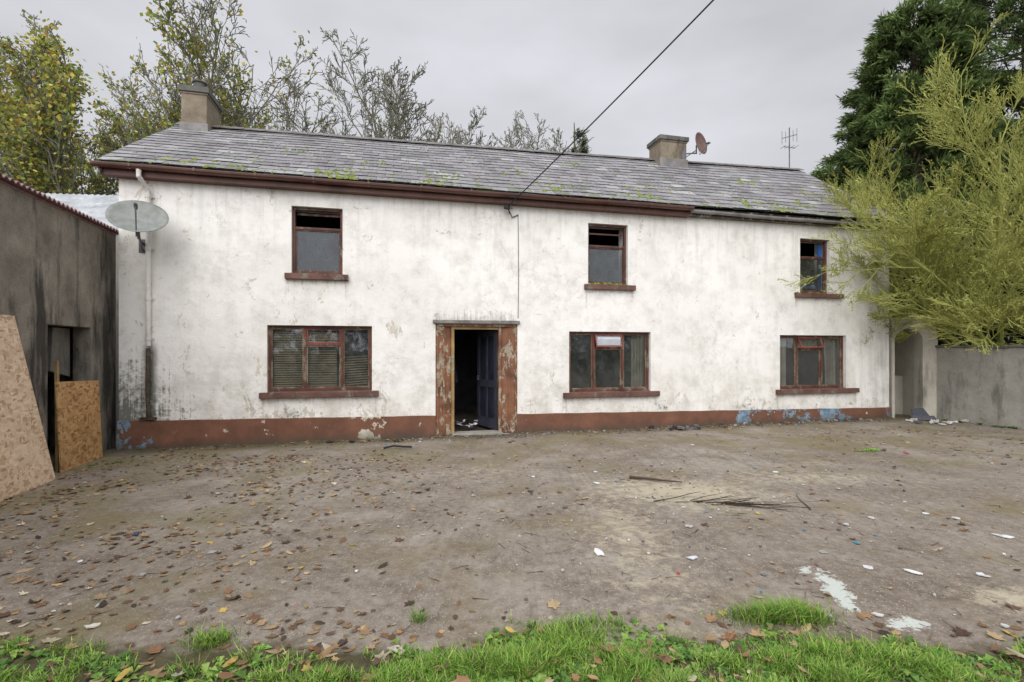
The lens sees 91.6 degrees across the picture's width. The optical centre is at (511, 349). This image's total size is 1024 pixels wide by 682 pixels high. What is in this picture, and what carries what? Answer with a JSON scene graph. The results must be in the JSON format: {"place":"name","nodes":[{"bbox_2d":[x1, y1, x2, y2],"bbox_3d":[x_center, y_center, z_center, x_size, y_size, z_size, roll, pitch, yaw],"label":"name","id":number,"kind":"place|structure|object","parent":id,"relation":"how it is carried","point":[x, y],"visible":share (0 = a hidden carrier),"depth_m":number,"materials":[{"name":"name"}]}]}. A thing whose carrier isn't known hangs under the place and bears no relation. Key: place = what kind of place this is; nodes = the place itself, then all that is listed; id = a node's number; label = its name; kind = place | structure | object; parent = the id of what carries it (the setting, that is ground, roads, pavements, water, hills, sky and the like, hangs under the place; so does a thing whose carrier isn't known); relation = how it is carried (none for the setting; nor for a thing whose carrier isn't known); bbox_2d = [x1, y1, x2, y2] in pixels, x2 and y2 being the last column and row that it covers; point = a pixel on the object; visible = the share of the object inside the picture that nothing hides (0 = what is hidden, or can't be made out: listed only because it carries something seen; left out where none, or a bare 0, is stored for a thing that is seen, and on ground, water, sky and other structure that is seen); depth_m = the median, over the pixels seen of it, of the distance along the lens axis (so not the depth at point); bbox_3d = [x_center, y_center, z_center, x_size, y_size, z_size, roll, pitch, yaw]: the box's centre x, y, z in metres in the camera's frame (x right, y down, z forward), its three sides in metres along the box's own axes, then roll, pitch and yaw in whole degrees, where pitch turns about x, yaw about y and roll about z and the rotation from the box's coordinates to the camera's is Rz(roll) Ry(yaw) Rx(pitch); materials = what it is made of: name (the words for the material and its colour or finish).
{"place":"outdoors","nodes":[
{"label":"outdoors","id":0,"kind":"place"},
{"bbox_2d":[0,0,1021,284],"label":"sky","id":1,"kind":"structure","parent":0,"point":[744,73],"materials":[{"name":"grey"}]},
{"bbox_2d":[0,411,1023,681],"bbox_3d":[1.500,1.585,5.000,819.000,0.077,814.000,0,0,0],"label":"ground","id":2,"kind":"structure","parent":0,"point":[502,583],"depth_m":4.19,"materials":[{"name":"brown soil"}]},
{"bbox_2d":[0,315,55,501],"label":"osb board","id":3,"kind":"object","parent":2,"relation":"on","point":[25,462],"visible":1,"depth_m":5.64,"materials":[{"name":"beige wood"}]},
{"bbox_2d":[54,361,59,471],"bbox_3d":[-6.085,0.875,6.670,0.064,1.450,0.376,0,0,-45],"label":"timber batten","id":4,"kind":"object","parent":2,"relation":"on","point":[56,376],"visible":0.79,"depth_m":6.62,"materials":[{"name":"brown wood"}]},
{"bbox_2d":[0,172,118,450],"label":"outbuilding","id":5,"kind":"structure","parent":2,"relation":"on","point":[58,280],"depth_m":6.86,"materials":[{"name":"grey concrete"}]},
{"bbox_2d":[0,36,151,195],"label":"autumn tree","id":6,"kind":"object","parent":2,"relation":"on","point":[9,144],"visible":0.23,"depth_m":15.02,"materials":[{"name":"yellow plant"}]},
{"bbox_2d":[55,380,102,472],"bbox_3d":[-6.021,1.010,6.948,0.090,1.180,1.045,0,0,-15],"label":"osb board","id":7,"kind":"object","parent":2,"relation":"on","point":[79,423],"visible":1,"depth_m":6.88,"materials":[{"name":"brown wood"}]},
{"bbox_2d":[42,193,118,434],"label":"tin shed","id":8,"kind":"structure","parent":2,"relation":"on","point":[95,206],"depth_m":11.00,"materials":[{"name":"metal"}]},
{"bbox_2d":[0,32,170,194],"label":"autumn tree","id":9,"kind":"object","parent":2,"relation":"on","point":[78,148],"visible":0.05,"depth_m":19.54,"materials":[{"name":"green plant"}]},
{"bbox_2d":[0,0,323,194],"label":"autumn tree","id":10,"kind":"object","parent":2,"relation":"on","point":[196,47],"visible":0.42,"depth_m":14.95,"materials":[{"name":"green plant"}]},
{"bbox_2d":[87,63,295,162],"bbox_3d":[-11.280,-4.451,18.730,6.325,12.182,8.781,0,0,0],"label":"autumn tree","id":11,"kind":"object","parent":2,"relation":"on","point":[144,123],"visible":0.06,"depth_m":17.08,"materials":[{"name":"green plant"}]},
{"bbox_2d":[190,53,387,137],"bbox_3d":[-8.108,-4.644,18.754,7.696,12.554,7.563,0,0,-38],"label":"bare tree","id":12,"kind":"object","parent":2,"relation":"on","point":[322,119],"visible":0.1,"depth_m":17.38,"materials":[{"name":"grey plant"}]},
{"bbox_2d":[262,27,497,145],"bbox_3d":[-5.426,-4.620,20.529,10.246,12.543,10.518,0,0,0],"label":"bare tree","id":13,"kind":"object","parent":2,"relation":"on","point":[398,124],"visible":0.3,"depth_m":16.99,"materials":[{"name":"grey plant"}]},
{"bbox_2d":[383,445,411,448],"bbox_3d":[-1.835,1.560,7.999,0.449,0.053,0.090,0,0,-6],"label":"rubber hose","id":14,"kind":"object","parent":2,"relation":"on","point":[402,446],"visible":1,"depth_m":7.99,"materials":[{"name":"black rubber"}]},
{"bbox_2d":[90,79,902,449],"bbox_3d":[0.716,-1.915,12.529,16.293,7.630,6.105,0,0,-14],"label":"farmhouse","id":15,"kind":"object","parent":2,"relation":"on","point":[284,287],"visible":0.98,"depth_m":9.62,"materials":[{"name":"paint"}]},
{"bbox_2d":[105,200,168,252],"bbox_3d":[-5.690,-1.949,7.674,0.722,0.766,0.825,0,0,0],"label":"satellite dish","id":16,"kind":"object","parent":15,"relation":"attached to","point":[137,217],"visible":1,"depth_m":7.62,"materials":[{"name":"metal"}]},
{"bbox_2d":[293,207,342,274],"bbox_3d":[-3.429,-1.908,8.807,0.834,1.158,0.082,0,0,-14],"label":"window frame","id":17,"kind":"structure","parent":15,"relation":"in","point":[295,229],"depth_m":8.79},
{"bbox_2d":[297,231,338,270],"label":"window pane","id":18,"kind":"structure","parent":15,"relation":"in","point":[318,249],"depth_m":8.82,"materials":[{"name":"white glass"}]},
{"bbox_2d":[268,325,371,390],"bbox_3d":[-3.375,0.152,8.819,1.724,1.138,0.082,0,0,-14],"label":"window frame","id":19,"kind":"structure","parent":15,"relation":"in","point":[305,344],"depth_m":8.79,"materials":[{"name":"brown wood"}]},
{"bbox_2d":[477,330,497,429],"bbox_3d":[-0.506,0.590,9.961,0.085,1.920,0.800,0,0,-31],"label":"door leaf","id":20,"kind":"structure","parent":15,"relation":"in","point":[487,341],"depth_m":9.94,"materials":[{"name":"paint"}]},
{"bbox_2d":[589,251,619,281],"label":"window pane","id":21,"kind":"structure","parent":15,"relation":"in","point":[613,258],"depth_m":10.15,"materials":[{"name":"white glass"}]},
{"bbox_2d":[588,224,625,284],"bbox_3d":[1.907,-1.913,10.097,0.854,1.208,0.082,0,0,-14],"label":"window frame","id":22,"kind":"structure","parent":15,"relation":"in","point":[623,248],"depth_m":10.13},
{"bbox_2d":[569,332,648,391],"bbox_3d":[1.972,0.241,10.066,1.764,1.190,0.174,0,0,-14],"label":"window frame","id":23,"kind":"structure","parent":15,"relation":"in","point":[621,387],"depth_m":10.11,"materials":[{"name":"brown wood"}]},
{"bbox_2d":[682,132,710,159],"bbox_3d":[4.781,-5.292,12.861,0.660,0.663,0.384,0,0,0],"label":"satellite dish","id":24,"kind":"object","parent":15,"relation":"attached to","point":[701,143],"visible":1,"depth_m":12.96,"materials":[{"name":"metal"}]},
{"bbox_2d":[780,127,798,167],"bbox_3d":[8.027,-5.710,14.403,0.404,1.420,0.301,0,0,0],"label":"tv antenna","id":25,"kind":"object","parent":15,"relation":"attached to","point":[785,137],"visible":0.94,"depth_m":14.39,"materials":[{"name":"metal"}]},
{"bbox_2d":[780,335,842,388],"bbox_3d":[6.754,0.275,11.223,1.784,1.184,0.174,0,0,-14],"label":"window frame","id":26,"kind":"structure","parent":15,"relation":"in","point":[796,337],"depth_m":11.28,"materials":[{"name":"brown wood"}]},
{"bbox_2d":[800,239,826,292],"bbox_3d":[6.777,-1.873,11.275,0.794,1.208,0.082,0,0,-14],"label":"window frame","id":27,"kind":"structure","parent":15,"relation":"in","point":[824,258],"depth_m":11.33,"materials":[{"name":"brown wood"}]},
{"bbox_2d":[2,427,1019,648],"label":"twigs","id":28,"kind":"object","parent":2,"relation":"on","point":[552,552],"visible":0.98,"depth_m":3.87,"materials":[{"name":"brown wood"}]},
{"bbox_2d":[0,591,1023,681],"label":"grass","id":29,"kind":"structure","parent":2,"relation":"on","point":[802,613],"depth_m":2.50,"materials":[{"name":"green plant"}]},
{"bbox_2d":[0,418,1023,681],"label":"fallen leaves","id":30,"kind":"object","parent":2,"relation":"on","point":[364,630],"depth_m":2.99,"materials":[{"name":"brown plant"}]},
{"bbox_2d":[0,419,1023,681],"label":"weeds","id":31,"kind":"object","parent":2,"relation":"on","point":[538,677],"visible":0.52,"depth_m":2.52,"materials":[{"name":"green plant"}]},
{"bbox_2d":[491,113,549,149],"bbox_3d":[-0.998,-4.667,22.921,7.946,12.591,7.291,0,0,44],"label":"bare tree","id":32,"kind":"object","parent":2,"relation":"on","point":[540,130],"visible":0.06,"depth_m":21.64,"materials":[{"name":"grey plant"}]},
{"bbox_2d":[21,419,1023,654],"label":"litter","id":33,"kind":"object","parent":2,"relation":"on","point":[597,551],"visible":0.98,"depth_m":4.22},
{"bbox_2d":[513,110,593,152],"bbox_3d":[0.628,-4.462,23.244,6.094,12.190,8.592,0,0,0],"label":"bare tree","id":34,"kind":"object","parent":2,"relation":"on","point":[557,141],"visible":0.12,"depth_m":22.43,"materials":[{"name":"grey plant"}]},
{"bbox_2d":[568,122,590,153],"bbox_3d":[3.076,-4.668,23.990,3.055,12.545,3.148,0,0,0],"label":"conifer tree","id":35,"kind":"object","parent":2,"relation":"on","point":[578,132],"visible":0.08,"depth_m":23.76,"materials":[{"name":"green plant"}]},
{"bbox_2d":[326,418,861,442],"bbox_3d":[2.408,1.565,9.787,11.456,0.097,0.371,0,0,-14],"label":"rubble","id":36,"kind":"object","parent":2,"relation":"on","point":[672,427],"visible":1,"depth_m":10.19,"materials":[{"name":"grey stone"}]},
{"bbox_2d":[654,492,819,511],"bbox_3d":[2.325,1.577,5.165,1.711,0.076,0.632,0,0,0],"label":"brushwood heap","id":37,"kind":"object","parent":2,"relation":"on","point":[749,504],"visible":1,"depth_m":5.14,"materials":[{"name":"brown wood"}]},
{"bbox_2d":[778,10,1023,354],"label":"willow tree","id":38,"kind":"object","parent":2,"relation":"on","point":[939,271],"visible":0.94,"depth_m":10.32,"materials":[{"name":"green plant"}]},
{"bbox_2d":[889,316,937,418],"bbox_3d":[9.534,0.565,12.133,1.400,2.669,1.249,0,0,6],"label":"archway","id":39,"kind":"object","parent":2,"relation":"on","point":[913,371],"visible":0.36,"depth_m":11.66,"materials":[{"name":"paint"}]},
{"bbox_2d":[809,0,1023,344],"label":"conifer tree","id":40,"kind":"object","parent":2,"relation":"on","point":[872,118],"visible":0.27,"depth_m":15.64,"materials":[{"name":"green plant"}]},
{"bbox_2d":[906,408,968,424],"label":"broken slates","id":41,"kind":"object","parent":2,"relation":"on","point":[920,414],"visible":1,"depth_m":11.14,"materials":[{"name":"grey stone"}]},
{"bbox_2d":[872,0,1023,344],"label":"conifer tree","id":42,"kind":"object","parent":2,"relation":"on","point":[1005,24],"visible":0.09,"depth_m":15.44,"materials":[{"name":"green plant"}]},
{"bbox_2d":[937,348,1023,428],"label":"garden wall","id":43,"kind":"structure","parent":2,"relation":"on","point":[976,386],"depth_m":10.73,"materials":[{"name":"grey concrete"}]},
{"bbox_2d":[935,345,1023,347],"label":"coping","id":44,"kind":"object","parent":43,"relation":"on","point":[973,346],"visible":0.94,"depth_m":10.85,"materials":[{"name":"grey concrete"}]},
{"bbox_3d":[5.400,-2.350,1.405,0.279,8.500,0.290,0,0,0],"label":"utility pole","id":45,"kind":"object","parent":2,"relation":"on","visible":0},
{"bbox_2d":[508,0,713,205],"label":"power cable","id":46,"kind":"object","parent":45,"relation":"attached to","point":[686,27],"visible":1,"depth_m":7.02,"materials":[{"name":"black rubber"}]},
{"bbox_2d":[889,205,1023,345],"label":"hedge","id":47,"kind":"object","parent":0,"point":[990,330],"visible":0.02,"depth_m":12.76,"materials":[{"name":"green plant"}]}
]}

